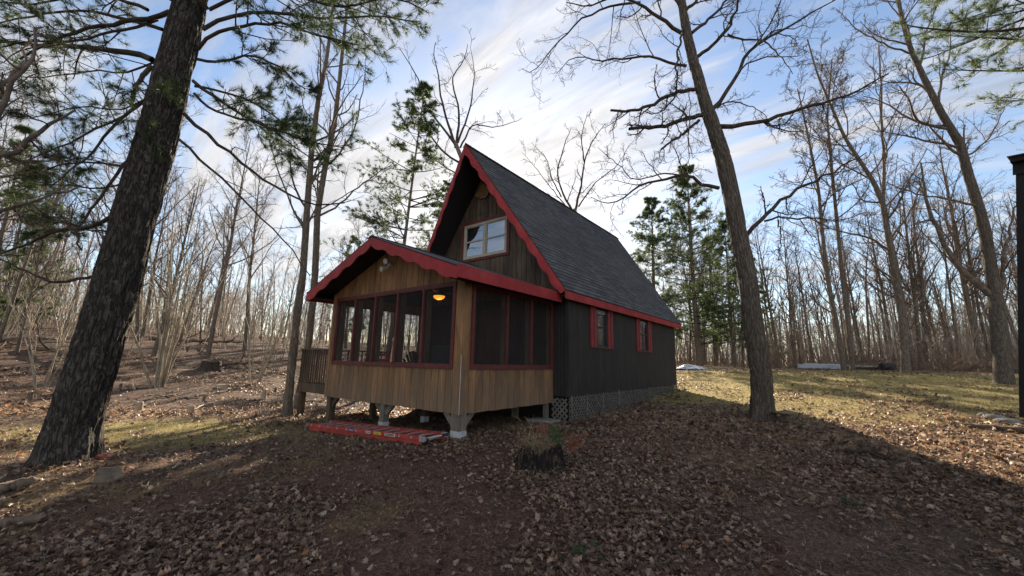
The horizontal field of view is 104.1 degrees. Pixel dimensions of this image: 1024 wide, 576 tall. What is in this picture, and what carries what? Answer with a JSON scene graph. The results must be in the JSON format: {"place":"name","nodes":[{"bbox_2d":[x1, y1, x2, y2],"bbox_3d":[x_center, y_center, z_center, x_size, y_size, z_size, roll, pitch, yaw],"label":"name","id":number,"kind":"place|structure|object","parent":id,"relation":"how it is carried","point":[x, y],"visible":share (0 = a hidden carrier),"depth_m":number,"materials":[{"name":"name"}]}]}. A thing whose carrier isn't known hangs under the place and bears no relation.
{"place":"outdoors","nodes":[
{"label":"outdoors","id":0,"kind":"place"},
{"bbox_2d":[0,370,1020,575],"bbox_3d":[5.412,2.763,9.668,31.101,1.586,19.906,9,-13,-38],"label":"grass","id":1,"kind":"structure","parent":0,"point":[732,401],"depth_m":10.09,"materials":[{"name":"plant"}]},
{"bbox_2d":[0,319,1023,575],"bbox_3d":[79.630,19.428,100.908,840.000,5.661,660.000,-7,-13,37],"label":"ground","id":2,"kind":"structure","parent":0,"point":[192,353],"depth_m":5.09,"materials":[{"name":"brown soil"}]},
{"bbox_2d":[0,476,38,493],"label":"garden timber","id":3,"kind":"object","parent":2,"relation":"on","point":[9,486],"visible":0.94,"depth_m":4.38,"materials":[{"name":"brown wood"}]},
{"bbox_2d":[0,512,47,527],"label":"garden timber","id":4,"kind":"object","parent":2,"relation":"on","point":[29,518],"visible":0.81,"depth_m":3.67,"materials":[{"name":"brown wood"}]},
{"bbox_2d":[0,119,50,273],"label":"woodland tree","id":5,"kind":"object","parent":2,"relation":"on","point":[6,133],"visible":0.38,"depth_m":20.56,"materials":[{"name":"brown plant"}]},
{"bbox_2d":[0,123,61,322],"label":"pine tree","id":6,"kind":"object","parent":2,"relation":"on","point":[23,129],"visible":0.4,"depth_m":19.04,"materials":[{"name":"green plant"}]},
{"bbox_2d":[0,142,66,322],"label":"woodland tree","id":7,"kind":"object","parent":2,"relation":"on","point":[10,273],"visible":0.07,"depth_m":24.85,"materials":[{"name":"brown plant"}]},
{"bbox_2d":[0,245,67,347],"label":"shrub","id":8,"kind":"object","parent":2,"relation":"on","point":[26,297],"visible":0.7,"depth_m":18.07,"materials":[{"name":"brown plant"}]},
{"bbox_2d":[13,180,68,353],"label":"woodland tree","id":9,"kind":"object","parent":2,"relation":"on","point":[19,341],"visible":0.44,"depth_m":18.17,"materials":[{"name":"brown plant"}]},
{"bbox_2d":[0,224,85,325],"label":"pine tree","id":10,"kind":"object","parent":2,"relation":"on","point":[42,260],"visible":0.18,"depth_m":25.99,"materials":[{"name":"green plant"}]},
{"bbox_2d":[3,268,91,387],"bbox_3d":[-16.144,1.312,13.448,2.042,4.255,3.112,-16,-20,58],"label":"shrub","id":11,"kind":"object","parent":2,"relation":"on","point":[33,367],"visible":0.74,"depth_m":13.54,"materials":[{"name":"brown plant"}]},
{"bbox_2d":[0,153,100,344],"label":"woodland tree","id":12,"kind":"object","parent":2,"relation":"on","point":[8,313],"visible":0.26,"depth_m":17.27,"materials":[{"name":"brown plant"}]},
{"bbox_2d":[0,19,107,246],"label":"tree foliage","id":13,"kind":"object","parent":2,"relation":"on","point":[20,70],"visible":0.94,"depth_m":4.73,"materials":[{"name":"green plant"}]},
{"bbox_2d":[19,117,93,316],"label":"woodland tree","id":14,"kind":"object","parent":2,"relation":"on","point":[55,136],"visible":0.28,"depth_m":34.20,"materials":[{"name":"brown plant"}]},
{"bbox_2d":[47,181,88,310],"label":"woodland tree","id":15,"kind":"object","parent":2,"relation":"on","point":[65,240],"visible":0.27,"depth_m":35.68,"materials":[{"name":"brown plant"}]},
{"bbox_2d":[28,320,128,361],"bbox_3d":[-19.377,2.464,17.441,6.005,1.991,1.186,-1,-11,10],"label":"fallen log","id":16,"kind":"object","parent":2,"relation":"on","point":[50,349],"visible":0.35,"depth_m":17.71,"materials":[{"name":"brown wood"}]},
{"bbox_2d":[61,189,113,332],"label":"woodland tree","id":17,"kind":"object","parent":2,"relation":"on","point":[83,265],"visible":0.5,"depth_m":24.34,"materials":[{"name":"brown plant"}]},
{"bbox_2d":[55,109,140,348],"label":"woodland tree","id":18,"kind":"object","parent":2,"relation":"on","point":[99,217],"visible":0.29,"depth_m":21.59,"materials":[{"name":"brown plant"}]},
{"bbox_2d":[92,467,121,482],"bbox_3d":[-4.838,2.248,4.781,0.258,0.036,0.267,11,17,-42],"label":"wood slab","id":19,"kind":"object","parent":2,"relation":"on","point":[102,475],"depth_m":4.77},
{"bbox_2d":[95,257,162,368],"bbox_3d":[-17.178,0.904,17.802,5.730,5.509,2.501,-7,-13,37],"label":"shrub","id":20,"kind":"object","parent":2,"relation":"on","point":[138,332],"visible":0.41,"depth_m":17.92,"materials":[{"name":"brown plant"}]},
{"bbox_2d":[79,84,209,237],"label":"woodland tree","id":21,"kind":"object","parent":2,"relation":"on","point":[167,184],"visible":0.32,"depth_m":27.08,"materials":[{"name":"brown plant"}]},
{"bbox_2d":[98,161,194,336],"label":"woodland tree","id":22,"kind":"object","parent":2,"relation":"on","point":[149,292],"visible":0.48,"depth_m":28.71,"materials":[{"name":"brown plant"}]},
{"bbox_2d":[135,148,182,342],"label":"woodland tree","id":23,"kind":"object","parent":2,"relation":"on","point":[137,328],"visible":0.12,"depth_m":24.69,"materials":[{"name":"brown plant"}]},
{"bbox_2d":[129,161,234,387],"bbox_3d":[-13.849,-0.646,16.763,3.552,9.506,5.068,4,-11,-15],"label":"shrub","id":24,"kind":"object","parent":2,"relation":"on","point":[163,371],"visible":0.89,"depth_m":15.92,"materials":[{"name":"brown plant"}]},
{"bbox_2d":[144,164,219,356],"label":"woodland tree","id":25,"kind":"object","parent":2,"relation":"on","point":[154,353],"visible":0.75,"depth_m":22.51,"materials":[{"name":"brown plant"}]},
{"bbox_2d":[173,178,217,336],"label":"woodland tree","id":26,"kind":"object","parent":2,"relation":"on","point":[199,215],"visible":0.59,"depth_m":30.87,"materials":[{"name":"brown plant"}]},
{"bbox_2d":[149,324,242,347],"bbox_3d":[-20.999,3.081,26.157,5.993,1.628,2.020,3,-11,-8],"label":"fallen log","id":27,"kind":"object","parent":2,"relation":"on","point":[203,340],"visible":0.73,"depth_m":26.60,"materials":[{"name":"brown wood"}]},
{"bbox_2d":[183,210,222,344],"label":"woodland tree","id":28,"kind":"object","parent":2,"relation":"on","point":[202,290],"visible":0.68,"depth_m":27.95,"materials":[{"name":"brown plant"}]},
{"bbox_2d":[177,198,238,345],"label":"woodland tree","id":29,"kind":"object","parent":2,"relation":"on","point":[202,270],"visible":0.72,"depth_m":26.88,"materials":[{"name":"brown plant"}]},
{"bbox_2d":[196,360,224,371],"bbox_3d":[-15.141,3.920,20.044,1.374,0.573,1.338,4,-11,-16],"label":"tree stump","id":30,"kind":"object","parent":2,"relation":"on","point":[205,365],"visible":0.97,"depth_m":19.77,"materials":[{"name":"brown wood"}]},
{"bbox_2d":[0,0,445,469],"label":"leaning pine","id":31,"kind":"object","parent":2,"relation":"on","point":[72,428],"visible":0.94,"depth_m":6.04,"materials":[{"name":"green plant"}]},
{"bbox_2d":[211,206,240,335],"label":"woodland tree","id":32,"kind":"object","parent":2,"relation":"on","point":[225,260],"visible":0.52,"depth_m":38.63,"materials":[{"name":"brown plant"}]},
{"bbox_2d":[198,185,268,333],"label":"woodland tree","id":33,"kind":"object","parent":2,"relation":"on","point":[225,254],"visible":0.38,"depth_m":40.46,"materials":[{"name":"brown plant"}]},
{"bbox_2d":[201,127,296,357],"bbox_3d":[-16.970,-3.514,25.140,5.049,15.846,3.692,-1,-11,11],"label":"woodland tree","id":34,"kind":"object","parent":2,"relation":"on","point":[215,315],"visible":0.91,"depth_m":25.03,"materials":[{"name":"brown plant"}]},
{"bbox_2d":[224,142,285,350],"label":"woodland tree","id":35,"kind":"object","parent":2,"relation":"on","point":[250,263],"visible":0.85,"depth_m":28.60,"materials":[{"name":"brown plant"}]},
{"bbox_2d":[228,225,305,383],"bbox_3d":[-11.750,0.728,18.494,4.210,7.463,2.927,0,-10,5],"label":"shrub","id":36,"kind":"object","parent":2,"relation":"on","point":[262,369],"visible":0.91,"depth_m":18.36,"materials":[{"name":"brown plant"}]},
{"bbox_2d":[221,339,314,370],"bbox_3d":[-13.893,3.767,22.561,5.009,1.765,0.843,9,-13,-35],"label":"fallen log","id":37,"kind":"object","parent":2,"relation":"on","point":[239,363],"visible":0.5,"depth_m":22.12,"materials":[{"name":"brown wood"}]},
{"bbox_2d":[260,267,304,373],"bbox_3d":[-12.891,1.873,22.342,2.291,5.900,2.532,6,-11,-24],"label":"shrub","id":38,"kind":"object","parent":2,"relation":"on","point":[275,372],"visible":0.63,"depth_m":21.80,"materials":[{"name":"brown plant"}]},
{"bbox_2d":[246,0,391,415],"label":"maple tree","id":39,"kind":"object","parent":2,"relation":"on","point":[287,405],"visible":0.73,"depth_m":12.05,"materials":[{"name":"brown plant"}]},
{"bbox_2d":[288,1,394,407],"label":"maple tree","id":40,"kind":"object","parent":2,"relation":"on","point":[319,192],"visible":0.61,"depth_m":14.08,"materials":[{"name":"brown plant"}]},
{"bbox_2d":[324,235,368,348],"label":"pine tree","id":41,"kind":"object","parent":2,"relation":"on","point":[347,312],"visible":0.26,"depth_m":40.76,"materials":[{"name":"green plant"}]},
{"bbox_2d":[305,420,448,444],"bbox_3d":[-2.771,2.800,7.807,3.618,0.272,0.600,-6,-13,33],"label":"extension ladder","id":42,"kind":"object","parent":2,"relation":"on","point":[392,434],"visible":0.98,"depth_m":7.54,"materials":[{"name":"metal"}]},
{"bbox_2d":[320,80,454,358],"bbox_3d":[-4.969,-2.973,18.743,6.495,15.488,6.263,-7,-13,37],"label":"pine tree","id":43,"kind":"object","parent":2,"relation":"on","point":[429,128],"visible":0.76,"depth_m":19.14,"materials":[{"name":"green plant"}]},
{"bbox_2d":[381,25,521,171],"bbox_3d":[-4.646,-7.329,28.377,10.582,26.079,5.339,1,-10,0],"label":"gnarled oak","id":44,"kind":"object","parent":2,"relation":"on","point":[454,142],"visible":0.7,"depth_m":29.59,"materials":[{"name":"brown plant"}]},
{"bbox_2d":[297,142,681,439],"bbox_3d":[0.558,0.348,14.401,7.214,7.943,13.581,-7,-13,37],"label":"frame cabin","id":45,"kind":"object","parent":2,"relation":"on","point":[552,309],"visible":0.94,"depth_m":10.41,"materials":[{"name":"brown wood"}]},
{"bbox_2d":[371,292,396,363],"bbox_3d":[-2.847,0.902,8.977,0.834,1.561,0.054,-7,-13,37],"label":"porch window","id":46,"kind":"structure","parent":45,"relation":"in","point":[377,300],"depth_m":9.17,"materials":[{"name":"paint"}]},
{"bbox_2d":[394,289,422,364],"bbox_3d":[-2.171,0.821,8.460,0.864,1.561,0.054,-7,-13,37],"label":"porch window","id":47,"kind":"structure","parent":45,"relation":"in","point":[399,301],"depth_m":8.67,"materials":[{"name":"paint"}]},
{"bbox_2d":[420,284,453,365],"bbox_3d":[-1.476,0.737,7.927,0.884,1.561,0.054,-7,-13,37],"label":"porch window","id":48,"kind":"structure","parent":45,"relation":"in","point":[452,285],"depth_m":8.09,"materials":[{"name":"paint"}]},
{"bbox_2d":[430,345,479,363],"bbox_3d":[-1.392,1.867,9.595,0.960,0.950,0.850,-9,-14,43],"label":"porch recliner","id":49,"kind":"object","parent":45,"relation":"on","point":[440,354],"visible":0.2,"depth_m":9.33,"materials":[{"name":"grey fabric"}]},
{"bbox_2d":[461,213,509,262],"bbox_3d":[-0.804,-1.476,11.943,1.899,1.268,0.085,-7,-13,37],"label":"window","id":50,"kind":"structure","parent":45,"relation":"in","point":[489,237],"depth_m":11.89,"materials":[{"name":"paint"}]},
{"bbox_2d":[474,309,500,364],"bbox_3d":[-0.634,1.650,11.199,1.070,2.090,0.080,-7,-13,37],"label":"door","id":51,"kind":"structure","parent":45,"relation":"in","point":[487,346],"depth_m":11.29,"materials":[{"name":"paint"}]},
{"bbox_2d":[473,286,507,365],"bbox_3d":[-0.434,0.801,8.117,0.054,1.549,1.034,-7,-13,37],"label":"porch window","id":52,"kind":"structure","parent":45,"relation":"in","point":[506,301],"depth_m":8.40,"materials":[{"name":"paint"}]},
{"bbox_2d":[508,294,531,365],"bbox_3d":[0.160,0.952,8.869,0.054,1.549,0.894,-7,-13,37],"label":"porch window","id":53,"kind":"structure","parent":45,"relation":"in","point":[530,312],"depth_m":9.16,"materials":[{"name":"paint"}]},
{"bbox_2d":[532,299,552,366],"bbox_3d":[0.711,1.092,9.567,0.054,1.549,0.894,-7,-13,37],"label":"porch window","id":54,"kind":"structure","parent":45,"relation":"in","point":[551,312],"depth_m":9.84,"materials":[{"name":"paint"}]},
{"bbox_2d":[597,308,608,348],"bbox_3d":[2.508,1.134,11.196,0.075,1.105,0.720,-7,-13,37],"label":"window","id":55,"kind":"structure","parent":45,"relation":"in","point":[601,313],"depth_m":11.26,"materials":[{"name":"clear glass"}]},
{"bbox_2d":[640,319,648,351],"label":"window","id":56,"kind":"structure","parent":45,"relation":"in","point":[643,323],"depth_m":13.85,"materials":[{"name":"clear glass"}]},
{"bbox_2d":[0,238,1017,371],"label":"undergrowth","id":57,"kind":"object","parent":2,"relation":"on","point":[961,338],"visible":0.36,"depth_m":29.71,"materials":[{"name":"brown plant"}]},
{"bbox_2d":[0,199,1017,370],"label":"distant woods","id":58,"kind":"object","parent":2,"relation":"on","point":[793,316],"visible":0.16,"depth_m":38.17,"materials":[{"name":"brown plant"}]},
{"bbox_2d":[0,346,1023,483],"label":"leaf carpet","id":59,"kind":"object","parent":2,"relation":"on","point":[941,449],"visible":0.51,"depth_m":9.13,"materials":[{"name":"brown plant"}]},
{"bbox_2d":[0,395,1023,575],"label":"leaf bits","id":60,"kind":"object","parent":2,"relation":"on","point":[544,493],"visible":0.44,"depth_m":4.61,"materials":[{"name":"brown plant"}]},
{"bbox_2d":[0,414,1023,575],"bbox_3d":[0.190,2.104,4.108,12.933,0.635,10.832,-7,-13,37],"label":"fallen leaves","id":61,"kind":"object","parent":2,"relation":"on","point":[86,539],"depth_m":4.02,"materials":[{"name":"brown plant"}]},
{"bbox_2d":[515,443,567,473],"bbox_3d":[0.468,2.403,5.686,1.039,0.401,1.051,6,-12,-26],"label":"tree stump","id":62,"kind":"object","parent":2,"relation":"on","point":[550,459],"visible":0.71,"depth_m":5.42,"materials":[{"name":"brown wood"}]},
{"bbox_2d":[515,415,589,455],"bbox_3d":[0.535,2.136,5.744,0.993,0.624,0.768,3,-11,-11],"label":"dried plant","id":63,"kind":"object","parent":62,"relation":"on","point":[540,445],"visible":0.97,"depth_m":5.62,"materials":[{"name":"plant"}]},
{"bbox_2d":[518,111,629,212],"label":"bare tree","id":64,"kind":"object","parent":2,"relation":"on","point":[563,194],"visible":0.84,"depth_m":31.94,"materials":[{"name":"brown plant"}]},
{"bbox_2d":[626,196,701,335],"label":"pine tree","id":65,"kind":"object","parent":2,"relation":"on","point":[649,201],"visible":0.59,"depth_m":34.46,"materials":[{"name":"green plant"}]},
{"bbox_2d":[630,163,745,365],"bbox_3d":[15.005,-2.371,33.555,8.953,17.742,9.472,-7,-13,37],"label":"pine tree","id":66,"kind":"object","parent":2,"relation":"on","point":[683,183],"visible":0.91,"depth_m":32.97,"materials":[{"name":"green plant"}]},
{"bbox_2d":[680,193,728,365],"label":"woodland tree","id":67,"kind":"object","parent":2,"relation":"on","point":[714,350],"visible":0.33,"depth_m":36.10,"materials":[{"name":"brown plant"}]},
{"bbox_2d":[679,243,738,364],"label":"pine tree","id":68,"kind":"object","parent":2,"relation":"on","point":[702,319],"visible":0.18,"depth_m":38.76,"materials":[{"name":"green plant"}]},
{"bbox_2d":[512,0,929,420],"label":"oak tree","id":69,"kind":"object","parent":2,"relation":"on","point":[762,403],"visible":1,"depth_m":10.19,"materials":[{"name":"brown plant"}]},
{"bbox_2d":[677,218,774,365],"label":"pine tree","id":70,"kind":"object","parent":2,"relation":"on","point":[723,226],"visible":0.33,"depth_m":34.62,"materials":[{"name":"green plant"}]},
{"bbox_2d":[745,209,781,358],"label":"woodland tree","id":71,"kind":"object","parent":2,"relation":"on","point":[763,266],"visible":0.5,"depth_m":43.78,"materials":[{"name":"brown plant"}]},
{"bbox_2d":[746,202,788,367],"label":"woodland tree","id":72,"kind":"object","parent":2,"relation":"on","point":[770,310],"visible":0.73,"depth_m":31.84,"materials":[{"name":"brown plant"}]},
{"bbox_2d":[759,285,785,360],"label":"pine tree","id":73,"kind":"object","parent":2,"relation":"on","point":[762,292],"visible":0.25,"depth_m":38.66,"materials":[{"name":"green plant"}]},
{"bbox_2d":[762,220,804,359],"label":"woodland tree","id":74,"kind":"object","parent":2,"relation":"on","point":[790,302],"visible":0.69,"depth_m":38.49,"materials":[{"name":"brown plant"}]},
{"bbox_2d":[783,227,825,358],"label":"woodland tree","id":75,"kind":"object","parent":2,"relation":"on","point":[801,285],"visible":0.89,"depth_m":36.90,"materials":[{"name":"brown plant"}]},
{"bbox_2d":[770,60,850,369],"bbox_3d":[17.063,-4.217,22.944,3.676,17.675,4.861,-2,-11,19],"label":"bare tree","id":76,"kind":"object","parent":2,"relation":"on","point":[843,366],"visible":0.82,"depth_m":22.35,"materials":[{"name":"brown plant"}]},
{"bbox_2d":[775,182,847,360],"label":"woodland tree","id":77,"kind":"object","parent":2,"relation":"on","point":[821,258],"visible":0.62,"depth_m":39.08,"materials":[{"name":"brown plant"}]},
{"bbox_2d":[797,240,828,355],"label":"woodland tree","id":78,"kind":"object","parent":2,"relation":"on","point":[813,274],"visible":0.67,"depth_m":41.42,"materials":[{"name":"brown plant"}]},
{"bbox_2d":[810,223,853,363],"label":"woodland tree","id":79,"kind":"object","parent":2,"relation":"on","point":[839,312],"visible":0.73,"depth_m":29.01,"materials":[{"name":"brown plant"}]},
{"bbox_2d":[797,363,877,369],"bbox_3d":[18.787,4.504,22.951,5.200,0.275,1.320,2,-11,-7],"label":"overturned boat","id":80,"kind":"object","parent":2,"relation":"on","point":[818,365],"visible":0.59,"depth_m":22.46,"materials":[{"name":"paint"}]},
{"bbox_2d":[792,31,894,370],"bbox_3d":[18.774,-5.515,22.640,3.579,20.188,4.828,7,-12,-30],"label":"bare tree","id":81,"kind":"object","parent":2,"relation":"on","point":[852,366],"visible":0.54,"depth_m":22.23,"materials":[{"name":"brown plant"}]},
{"bbox_2d":[826,227,865,360],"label":"woodland tree","id":82,"kind":"object","parent":2,"relation":"on","point":[851,312],"visible":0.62,"depth_m":29.04,"materials":[{"name":"brown plant"}]},
{"bbox_2d":[676,342,1018,374],"bbox_3d":[22.407,5.502,27.549,28.190,3.608,17.379,-7,-13,37],"label":"brush","id":83,"kind":"object","parent":2,"relation":"on","point":[957,362],"visible":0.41,"depth_m":23.80,"materials":[{"name":"brown plant"}]},
{"bbox_2d":[821,198,874,340],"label":"woodland tree","id":84,"kind":"object","parent":2,"relation":"on","point":[829,216],"visible":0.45,"depth_m":35.44,"materials":[{"name":"brown plant"}]},
{"bbox_2d":[832,214,870,359],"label":"woodland tree","id":85,"kind":"object","parent":2,"relation":"on","point":[852,298],"visible":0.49,"depth_m":30.56,"materials":[{"name":"brown plant"}]},
{"bbox_2d":[836,443,898,461],"bbox_3d":[5.510,2.502,6.217,0.311,0.300,0.873,6,-11,-24],"label":"fallen branch","id":86,"kind":"object","parent":2,"relation":"on","point":[884,457],"visible":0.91,"depth_m":6.12,"materials":[{"name":"brown wood"}]},
{"bbox_2d":[844,213,894,364],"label":"woodland tree","id":87,"kind":"object","parent":2,"relation":"on","point":[865,279],"visible":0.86,"depth_m":26.70,"materials":[{"name":"brown plant"}]},
{"bbox_2d":[789,17,968,372],"bbox_3d":[17.850,-5.338,20.359,8.056,19.122,4.259,2,-10,-3],"label":"bare tree","id":88,"kind":"object","parent":2,"relation":"on","point":[905,364],"visible":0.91,"depth_m":20.19,"materials":[{"name":"brown plant"}]},
{"bbox_2d":[838,133,922,369],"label":"woodland tree","id":89,"kind":"object","parent":2,"relation":"on","point":[911,349],"visible":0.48,"depth_m":27.07,"materials":[{"name":"brown plant"}]},
{"bbox_2d":[835,195,945,364],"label":"woodland tree","id":90,"kind":"object","parent":2,"relation":"on","point":[883,301],"visible":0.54,"depth_m":28.00,"materials":[{"name":"brown plant"}]},
{"bbox_2d":[856,192,935,308],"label":"woodland tree","id":91,"kind":"object","parent":2,"relation":"on","point":[881,222],"visible":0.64,"depth_m":26.25,"materials":[{"name":"brown plant"}]},
{"bbox_2d":[861,160,948,368],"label":"woodland tree","id":92,"kind":"object","parent":2,"relation":"on","point":[922,322],"visible":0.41,"depth_m":30.90,"materials":[{"name":"brown plant"}]},
{"bbox_2d":[866,141,947,368],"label":"woodland tree","id":93,"kind":"object","parent":2,"relation":"on","point":[909,257],"visible":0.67,"depth_m":26.26,"materials":[{"name":"brown plant"}]},
{"bbox_2d":[868,216,945,369],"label":"woodland tree","id":94,"kind":"object","parent":2,"relation":"on","point":[925,321],"visible":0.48,"depth_m":29.70,"materials":[{"name":"brown plant"}]},
{"bbox_2d":[831,0,1017,384],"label":"forked tree","id":95,"kind":"object","parent":2,"relation":"on","point":[991,289],"visible":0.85,"depth_m":15.30,"materials":[{"name":"brown plant"}]},
{"bbox_2d":[911,237,951,361],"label":"woodland tree","id":96,"kind":"object","parent":2,"relation":"on","point":[936,294],"visible":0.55,"depth_m":30.13,"materials":[{"name":"brown plant"}]},
{"bbox_2d":[916,162,982,365],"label":"woodland tree","id":97,"kind":"object","parent":2,"relation":"on","point":[948,272],"visible":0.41,"depth_m":28.40,"materials":[{"name":"brown plant"}]},
{"bbox_2d":[884,0,1023,132],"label":"pine tree","id":98,"kind":"object","parent":2,"relation":"on","point":[968,24],"visible":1,"depth_m":7.87,"materials":[{"name":"green plant"}]},
{"bbox_2d":[908,91,1016,371],"bbox_3d":[28.849,-3.540,25.307,5.722,17.680,4.693,5,-10,-11],"label":"woodland tree","id":99,"kind":"object","parent":2,"relation":"on","point":[966,294],"visible":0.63,"depth_m":25.32,"materials":[{"name":"brown plant"}]},
{"bbox_2d":[927,186,1017,343],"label":"woodland tree","id":100,"kind":"object","parent":2,"relation":"on","point":[1009,280],"visible":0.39,"depth_m":26.55,"materials":[{"name":"brown plant"}]},
{"bbox_2d":[934,169,1010,333],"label":"woodland tree","id":101,"kind":"object","parent":2,"relation":"on","point":[972,304],"visible":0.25,"depth_m":34.44,"materials":[{"name":"brown plant"}]},
{"bbox_2d":[947,174,999,371],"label":"woodland tree","id":102,"kind":"object","parent":2,"relation":"on","point":[968,253],"visible":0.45,"depth_m":27.41,"materials":[{"name":"brown plant"}]},
{"bbox_2d":[964,423,1023,433],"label":"fallen log","id":103,"kind":"object","parent":2,"relation":"on","point":[1004,428],"visible":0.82,"depth_m":7.72,"materials":[{"name":"brown wood"}]},
{"bbox_2d":[979,186,1016,296],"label":"woodland tree","id":104,"kind":"object","parent":2,"relation":"on","point":[1000,231],"visible":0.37,"depth_m":31.45,"materials":[{"name":"brown plant"}]},
{"bbox_2d":[1007,153,1023,417],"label":"wooden shed","id":105,"kind":"structure","parent":2,"relation":"on","point":[1017,161],"depth_m":4.50,"materials":[{"name":"wood"}]},
{"bbox_2d":[0,0,1023,364],"label":"sky","id":106,"kind":"structure","parent":0,"point":[497,25],"materials":[{"name":"blue"}]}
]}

